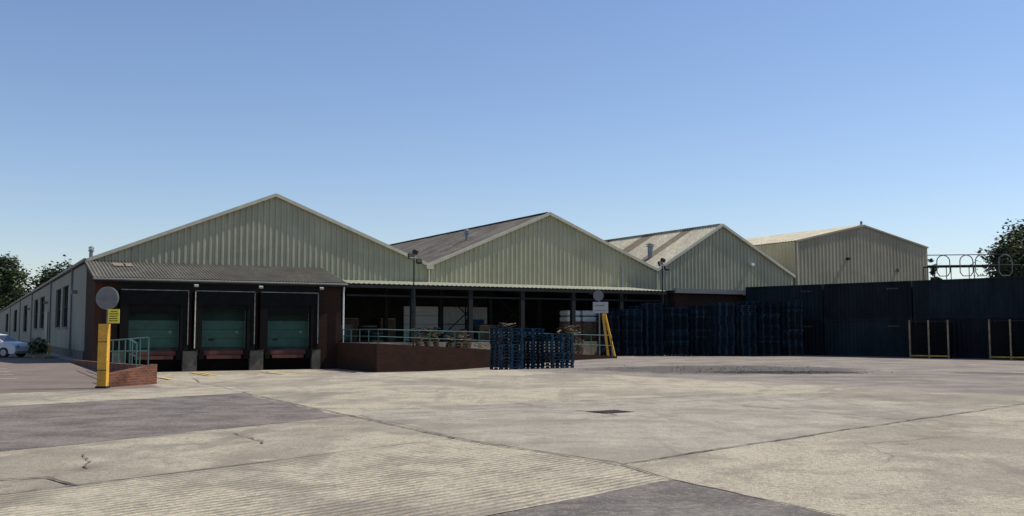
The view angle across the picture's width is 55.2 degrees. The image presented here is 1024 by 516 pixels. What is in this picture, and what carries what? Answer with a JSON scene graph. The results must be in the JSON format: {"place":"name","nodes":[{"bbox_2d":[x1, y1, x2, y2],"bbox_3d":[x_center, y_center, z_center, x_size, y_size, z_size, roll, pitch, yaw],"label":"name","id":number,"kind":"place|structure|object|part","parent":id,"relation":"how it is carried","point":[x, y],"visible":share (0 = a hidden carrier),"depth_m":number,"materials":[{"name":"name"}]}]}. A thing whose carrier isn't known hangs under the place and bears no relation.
{"place":"outdoors","nodes":[
{"label":"outdoors","id":0,"kind":"place"},
{"bbox_2d":[0,352,1023,515],"bbox_3d":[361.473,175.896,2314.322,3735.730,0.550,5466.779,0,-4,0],"label":"ground","id":1,"kind":"structure","parent":0,"point":[901,470],"depth_m":16.75,"materials":[{"name":"concrete"}]},
{"bbox_2d":[0,334,29,357],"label":"parked car","id":2,"kind":"object","parent":1,"relation":"on","point":[9,345],"visible":0.92,"depth_m":60.49,"materials":[{"name":"silver metal"}]},
{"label":"windows","id":3,"kind":"part","parent":2,"relation":"part of","materials":[{"name":"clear glass"}]},
{"bbox_2d":[0,251,39,310],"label":"broadleaf tree","id":4,"kind":"object","parent":1,"relation":"on","point":[13,289],"visible":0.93,"depth_m":258.36,"materials":[{"name":"green plant"}]},
{"bbox_2d":[28,337,47,357],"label":"planter shrubs","id":5,"kind":"object","parent":1,"relation":"on","point":[37,349],"visible":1,"depth_m":59.05,"materials":[{"name":"green plant"}]},
{"bbox_2d":[25,254,71,290],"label":"broadleaf tree","id":6,"kind":"object","parent":1,"relation":"on","point":[49,273],"visible":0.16,"depth_m":266.31,"materials":[{"name":"green plant"}]},
{"bbox_2d":[95,287,119,387],"bbox_3d":[-11.565,2.256,27.930,0.730,2.890,0.300,0,-4,0],"label":"yellow sign post","id":7,"kind":"object","parent":1,"relation":"on","point":[107,298],"visible":1,"depth_m":27.90,"materials":[{"name":"metal"}]},
{"bbox_2d":[73,360,143,372],"bbox_3d":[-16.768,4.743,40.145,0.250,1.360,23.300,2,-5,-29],"label":"ramp","id":8,"kind":"structure","parent":1,"relation":"on","point":[113,367],"depth_m":37.12,"materials":[{"name":"grey concrete"}]},
{"bbox_2d":[110,337,148,364],"bbox_3d":[-14.146,3.400,35.512,0.048,1.144,11.948,2,-5,-29],"label":"teal handrail","id":9,"kind":"object","parent":8,"relation":"on","point":[131,351],"visible":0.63,"depth_m":33.28,"materials":[{"name":"teal metal"}]},
{"bbox_2d":[128,339,136,368],"bbox_3d":[-11.750,3.199,30.346,0.048,1.371,2.060,2,-5,-26],"label":"teal handrail","id":10,"kind":"object","parent":1,"relation":"on","point":[130,340],"visible":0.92,"depth_m":30.40,"materials":[{"name":"teal metal"}]},
{"bbox_2d":[109,364,156,386],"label":"brick wedge wall","id":11,"kind":"structure","parent":1,"relation":"on","point":[143,375],"depth_m":29.24,"materials":[{"name":"red brick"}]},
{"bbox_2d":[0,393,342,450],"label":"asphalt patch","id":12,"kind":"object","parent":1,"relation":"on","point":[38,426],"visible":1,"depth_m":18.27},
{"bbox_2d":[84,260,347,371],"bbox_3d":[-16.781,3.384,55.887,13.750,6.432,5.187,2,-5,-29],"label":"loading dock","id":13,"kind":"object","parent":1,"relation":"on","point":[187,317],"visible":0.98,"depth_m":54.45,"materials":[{"name":"black metal"}]},
{"bbox_2d":[128,313,178,347],"bbox_3d":[-19.318,3.573,52.655,2.860,2.530,0.160,2,-5,-29],"label":"sectional door","id":14,"kind":"structure","parent":13,"relation":"in","point":[162,329],"depth_m":52.67,"materials":[{"name":"metal"}]},
{"bbox_2d":[202,309,245,347],"bbox_3d":[-16.109,3.706,54.429,2.680,2.530,0.160,2,-5,-29],"label":"sectional door","id":15,"kind":"structure","parent":13,"relation":"in","point":[221,328],"depth_m":54.44,"materials":[{"name":"metal"}]},
{"bbox_2d":[267,314,308,346],"bbox_3d":[-12.951,3.838,56.174,2.740,2.530,0.160,2,-5,-29],"label":"sectional door","id":16,"kind":"structure","parent":13,"relation":"in","point":[284,330],"depth_m":56.19,"materials":[{"name":"metal"}]},
{"bbox_2d":[160,370,411,378],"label":"dock lane markings","id":17,"kind":"object","parent":1,"relation":"on","point":[262,371],"visible":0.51,"depth_m":49.78,"materials":[{"name":"yellow paint"}]},
{"bbox_2d":[0,439,666,515],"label":"concrete slab","id":18,"kind":"structure","parent":1,"relation":"on","point":[452,477],"depth_m":10.04,"materials":[{"name":"grey concrete"}]},
{"bbox_2d":[0,193,795,359],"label":"gabled warehouse","id":19,"kind":"structure","parent":1,"relation":"on","point":[544,248],"depth_m":68.58,"materials":[{"name":"metal"}]},
{"bbox_2d":[88,246,93,256],"bbox_3d":[-24.942,-0.198,58.044,0.374,1.000,0.374,0,-4,0],"label":"roof flue","id":20,"kind":"object","parent":19,"relation":"on","point":[91,250],"visible":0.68,"depth_m":57.96,"materials":[{"name":"metal"}]},
{"bbox_2d":[464,229,469,240],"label":"roof flue","id":21,"kind":"object","parent":19,"relation":"on","point":[466,235],"visible":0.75,"depth_m":72.33,"materials":[{"name":"metal"}]},
{"bbox_2d":[646,243,654,258],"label":"roof flue","id":22,"kind":"object","parent":19,"relation":"on","point":[650,246],"visible":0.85,"depth_m":78.50,"materials":[{"name":"metal"}]},
{"bbox_2d":[657,258,669,302],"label":"floodlight column","id":23,"kind":"structure","parent":19,"relation":"attached to","point":[661,261],"depth_m":67.91,"materials":[{"name":"metal"}]},
{"bbox_2d":[314,280,668,371],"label":"covered loading bay","id":24,"kind":"object","parent":1,"relation":"on","point":[448,308],"visible":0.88,"depth_m":65.79,"materials":[{"name":"metal"}]},
{"bbox_2d":[341,318,395,341],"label":"stacked crates","id":25,"kind":"object","parent":24,"relation":"on","point":[378,323],"visible":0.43,"depth_m":65.57,"materials":[{"name":"metal"}]},
{"bbox_2d":[407,249,422,344],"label":"floodlight column","id":26,"kind":"structure","parent":24,"relation":"on","point":[413,254],"depth_m":59.06,"materials":[{"name":"metal"}]},
{"bbox_2d":[410,326,443,346],"bbox_3d":[-4.922,4.612,56.787,1.947,1.276,1.617,0,-4,0],"label":"broken pallet pile","id":27,"kind":"object","parent":24,"relation":"on","point":[418,340],"visible":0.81,"depth_m":56.53,"materials":[{"name":"brown wood"}]},
{"bbox_2d":[444,334,471,347],"bbox_3d":[-3.113,4.877,56.757,1.600,0.916,1.230,2,-5,-19],"label":"broken pallet pile","id":28,"kind":"object","parent":24,"relation":"on","point":[460,344],"visible":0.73,"depth_m":56.63,"materials":[{"name":"brown wood"}]},
{"bbox_2d":[341,287,588,340],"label":"wall","id":29,"kind":"structure","parent":24,"relation":"in","point":[365,308],"depth_m":69.35,"materials":[{"name":"metal"}]},
{"bbox_2d":[467,342,486,348],"bbox_3d":[-2.589,5.323,59.311,2.186,0.563,2.248,0,-4,0],"label":"broken pallet pile","id":30,"kind":"object","parent":24,"relation":"on","point":[478,345],"visible":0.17,"depth_m":59.47,"materials":[{"name":"brown wood"}]},
{"bbox_2d":[341,319,614,341],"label":"stored goods","id":31,"kind":"object","parent":24,"relation":"on","point":[479,326],"visible":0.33,"depth_m":63.29},
{"bbox_2d":[487,322,515,349],"bbox_3d":[-0.553,4.749,58.593,1.758,1.797,1.503,1,-4,-13],"label":"broken pallet pile","id":32,"kind":"object","parent":24,"relation":"on","point":[505,325],"visible":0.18,"depth_m":58.58,"materials":[{"name":"brown wood"}]},
{"bbox_2d":[557,324,583,353],"bbox_3d":[3.681,5.176,61.968,1.719,2.020,1.703,-4,-6,40],"label":"broken pallet pile","id":33,"kind":"object","parent":24,"relation":"on","point":[578,349],"visible":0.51,"depth_m":61.76,"materials":[{"name":"brown wood"}]},
{"bbox_2d":[559,310,603,340],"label":"bulk sack stack","id":34,"kind":"object","parent":24,"relation":"on","point":[588,325],"visible":0.56,"depth_m":67.07,"materials":[{"name":"white fabric"}]},
{"bbox_2d":[489,328,523,369],"bbox_3d":[-0.255,4.143,44.713,1.264,1.895,1.088,2,-5,-29],"label":"blue pallet stack","id":35,"kind":"object","parent":1,"relation":"on","point":[500,341],"visible":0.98,"depth_m":44.47,"materials":[{"name":"paint"}]},
{"bbox_2d":[2,378,1018,515],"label":"slab joints","id":36,"kind":"object","parent":1,"relation":"on","point":[85,465],"visible":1,"depth_m":13.67,"materials":[{"name":"grey concrete"}]},
{"bbox_2d":[513,328,544,368],"bbox_3d":[0.756,4.240,45.819,1.279,1.895,1.065,2,-5,-26],"label":"blue pallet stack","id":37,"kind":"object","parent":1,"relation":"on","point":[532,353],"visible":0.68,"depth_m":45.59,"materials":[{"name":"paint"}]},
{"bbox_2d":[540,334,574,368],"bbox_3d":[2.101,4.315,45.497,1.258,1.603,1.066,2,-5,-29],"label":"blue pallet stack","id":38,"kind":"object","parent":1,"relation":"on","point":[561,354],"visible":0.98,"depth_m":45.23,"materials":[{"name":"paint"}]},
{"bbox_2d":[593,290,615,355],"bbox_3d":[5.789,4.095,60.902,1.450,4.193,0.531,-3,-5,31],"label":"direction sign post","id":39,"kind":"object","parent":1,"relation":"on","point":[599,307],"visible":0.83,"depth_m":61.10,"materials":[{"name":"yellow metal"}]},
{"bbox_2d":[597,312,619,355],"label":"blue pallet stack","id":40,"kind":"object","parent":1,"relation":"on","point":[614,327],"visible":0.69,"depth_m":64.70,"materials":[{"name":"paint"}]},
{"bbox_2d":[586,410,631,413],"bbox_3d":[1.950,3.073,19.525,0.760,0.040,0.560,3,-5,-34],"label":"drain grate","id":41,"kind":"object","parent":1,"relation":"on","point":[610,411],"visible":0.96,"depth_m":19.44,"materials":[{"name":"metal"}]},
{"bbox_2d":[607,308,627,354],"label":"blue pallet stack","id":42,"kind":"object","parent":1,"relation":"on","point":[617,310],"visible":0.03,"depth_m":67.06,"materials":[{"name":"paint"}]},
{"bbox_2d":[619,309,642,355],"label":"blue pallet stack","id":43,"kind":"object","parent":1,"relation":"on","point":[625,337],"visible":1,"depth_m":64.65,"materials":[{"name":"paint"}]},
{"bbox_2d":[629,306,649,354],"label":"blue pallet stack","id":44,"kind":"object","parent":1,"relation":"on","point":[636,307],"visible":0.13,"depth_m":67.19,"materials":[{"name":"paint"}]},
{"bbox_2d":[641,303,663,355],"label":"blue pallet stack","id":45,"kind":"object","parent":1,"relation":"on","point":[653,336],"visible":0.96,"depth_m":65.25,"materials":[{"name":"blue paint"}]},
{"bbox_2d":[491,480,835,515],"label":"asphalt patch","id":46,"kind":"object","parent":1,"relation":"on","point":[670,498],"visible":1,"depth_m":8.97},
{"bbox_2d":[655,304,674,354],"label":"blue pallet stack","id":47,"kind":"object","parent":1,"relation":"on","point":[666,305],"visible":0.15,"depth_m":67.20,"materials":[{"name":"blue paint"}]},
{"bbox_2d":[361,394,982,463],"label":"concrete slab","id":48,"kind":"structure","parent":1,"relation":"on","point":[646,429],"depth_m":17.45,"materials":[{"name":"grey concrete"}]},
{"bbox_2d":[664,307,688,355],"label":"blue pallet stack","id":49,"kind":"object","parent":1,"relation":"on","point":[680,330],"visible":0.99,"depth_m":64.58,"materials":[{"name":"blue paint"}]},
{"bbox_2d":[674,308,693,354],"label":"blue pallet stack","id":50,"kind":"object","parent":1,"relation":"on","point":[682,332],"visible":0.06,"depth_m":67.03,"materials":[{"name":"blue paint"}]},
{"bbox_2d":[687,305,711,355],"bbox_3d":[12.390,4.810,65.008,1.300,3.355,1.114,2,-5,-25],"label":"blue pallet stack","id":51,"kind":"object","parent":1,"relation":"on","point":[698,342],"visible":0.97,"depth_m":64.74,"materials":[{"name":"paint"}]},
{"bbox_2d":[667,288,745,350],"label":"brick outbuilding","id":52,"kind":"structure","parent":1,"relation":"on","point":[680,297],"depth_m":69.96,"materials":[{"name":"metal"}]},
{"bbox_2d":[700,306,720,354],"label":"blue pallet stack","id":53,"kind":"object","parent":1,"relation":"on","point":[713,330],"visible":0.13,"depth_m":66.95,"materials":[{"name":"paint"}]},
{"bbox_2d":[710,303,734,355],"bbox_3d":[13.896,4.716,64.726,1.297,3.501,1.107,2,-5,-23],"label":"blue pallet stack","id":54,"kind":"object","parent":1,"relation":"on","point":[722,310],"visible":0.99,"depth_m":64.49,"materials":[{"name":"blue paint"}]},
{"bbox_2d":[721,304,738,354],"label":"blue pallet stack","id":55,"kind":"object","parent":1,"relation":"on","point":[731,328],"visible":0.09,"depth_m":66.94,"materials":[{"name":"paint"}]},
{"bbox_2d":[732,305,757,355],"bbox_3d":[15.392,4.797,64.830,1.289,3.355,1.099,2,-5,-24],"label":"blue pallet stack","id":56,"kind":"object","parent":1,"relation":"on","point":[744,325],"visible":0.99,"depth_m":64.57,"materials":[{"name":"blue paint"}]},
{"bbox_2d":[737,301,759,354],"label":"blue pallet stack","id":57,"kind":"object","parent":1,"relation":"on","point":[748,303],"visible":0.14,"depth_m":66.50,"materials":[{"name":"paint"}]},
{"bbox_2d":[589,221,928,294],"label":"tall shed","id":58,"kind":"structure","parent":1,"relation":"on","point":[861,253],"depth_m":85.07,"materials":[{"name":"metal"}]},
{"bbox_2d":[755,303,779,355],"bbox_3d":[16.901,4.722,64.809,1.293,3.501,1.082,1,-4,-13],"label":"blue pallet stack","id":59,"kind":"object","parent":1,"relation":"on","point":[770,343],"visible":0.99,"depth_m":64.52,"materials":[{"name":"blue paint"}]},
{"bbox_2d":[760,301,783,355],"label":"blue pallet stack","id":60,"kind":"object","parent":1,"relation":"on","point":[774,302],"visible":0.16,"depth_m":66.06,"materials":[{"name":"paint"}]},
{"bbox_2d":[778,300,803,355],"bbox_3d":[18.398,4.643,64.733,1.294,3.647,1.112,2,-5,-25],"label":"blue pallet stack","id":61,"kind":"object","parent":1,"relation":"on","point":[790,327],"visible":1,"depth_m":64.48,"materials":[{"name":"blue paint"}]},
{"bbox_2d":[780,320,824,354],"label":"shipping container","id":62,"kind":"object","parent":1,"relation":"on","point":[813,340],"visible":0.31,"depth_m":66.73,"materials":[{"name":"blue metal"}]},
{"bbox_2d":[745,284,836,319],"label":"shipping container","id":63,"kind":"object","parent":62,"relation":"on","point":[811,297],"visible":0.52,"depth_m":67.66,"materials":[{"name":"metal"}]},
{"bbox_2d":[824,319,914,356],"bbox_3d":[24.018,5.247,64.650,2.450,2.390,6.140,4,-6,-43],"label":"shipping container","id":64,"kind":"object","parent":1,"relation":"on","point":[866,337],"visible":0.82,"depth_m":63.81,"materials":[{"name":"blue metal"}]},
{"bbox_2d":[823,281,925,318],"bbox_3d":[24.018,2.854,64.830,2.450,2.390,6.140,4,-6,-43],"label":"shipping container","id":65,"kind":"object","parent":64,"relation":"on","point":[881,300],"visible":0.89,"depth_m":63.88,"materials":[{"name":"metal"}]},
{"bbox_2d":[908,320,955,358],"bbox_3d":[25.600,4.940,59.698,2.400,2.300,1.080,-4,-6,45],"label":"timber post stillage","id":66,"kind":"object","parent":1,"relation":"on","point":[934,340],"visible":0.99,"depth_m":59.28,"materials":[{"name":"brown wood"}]},
{"bbox_2d":[928,258,941,279],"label":"conifer tree","id":67,"kind":"object","parent":1,"relation":"on","point":[932,271],"visible":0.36,"depth_m":110.25,"materials":[{"name":"green plant"}]},
{"bbox_2d":[913,318,1023,358],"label":"shipping container","id":68,"kind":"object","parent":1,"relation":"on","point":[972,337],"visible":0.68,"depth_m":59.03,"materials":[{"name":"blue paint"}]},
{"bbox_2d":[912,276,1023,318],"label":"shipping container","id":69,"kind":"object","parent":68,"relation":"on","point":[998,297],"visible":1,"depth_m":59.24,"materials":[{"name":"blue metal"}]},
{"bbox_2d":[923,254,1021,279],"bbox_3d":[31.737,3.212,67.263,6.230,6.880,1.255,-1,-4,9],"label":"steel walkway guardrail","id":70,"kind":"object","parent":69,"relation":"on","point":[949,266],"visible":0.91,"depth_m":67.01,"materials":[{"name":"grey metal"}]},
{"bbox_2d":[970,218,1023,277],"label":"broadleaf tree","id":71,"kind":"object","parent":1,"relation":"on","point":[1013,243],"visible":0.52,"depth_m":106.40,"materials":[{"name":"green plant"}]},
{"bbox_2d":[988,319,1023,359],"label":"timber post stillage","id":72,"kind":"object","parent":1,"relation":"on","point":[1009,345],"visible":0.98,"depth_m":56.27,"materials":[{"name":"brown wood"}]},
{"bbox_2d":[0,0,1023,290],"label":"sky","id":73,"kind":"structure","parent":0,"point":[123,122],"materials":[{"name":"blue"}]},
{"bbox_2d":[542,364,878,374],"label":"gravel","id":74,"kind":"structure","parent":0,"point":[791,371],"depth_m":39.32,"materials":[{"name":"grey gravel"}]}
]}

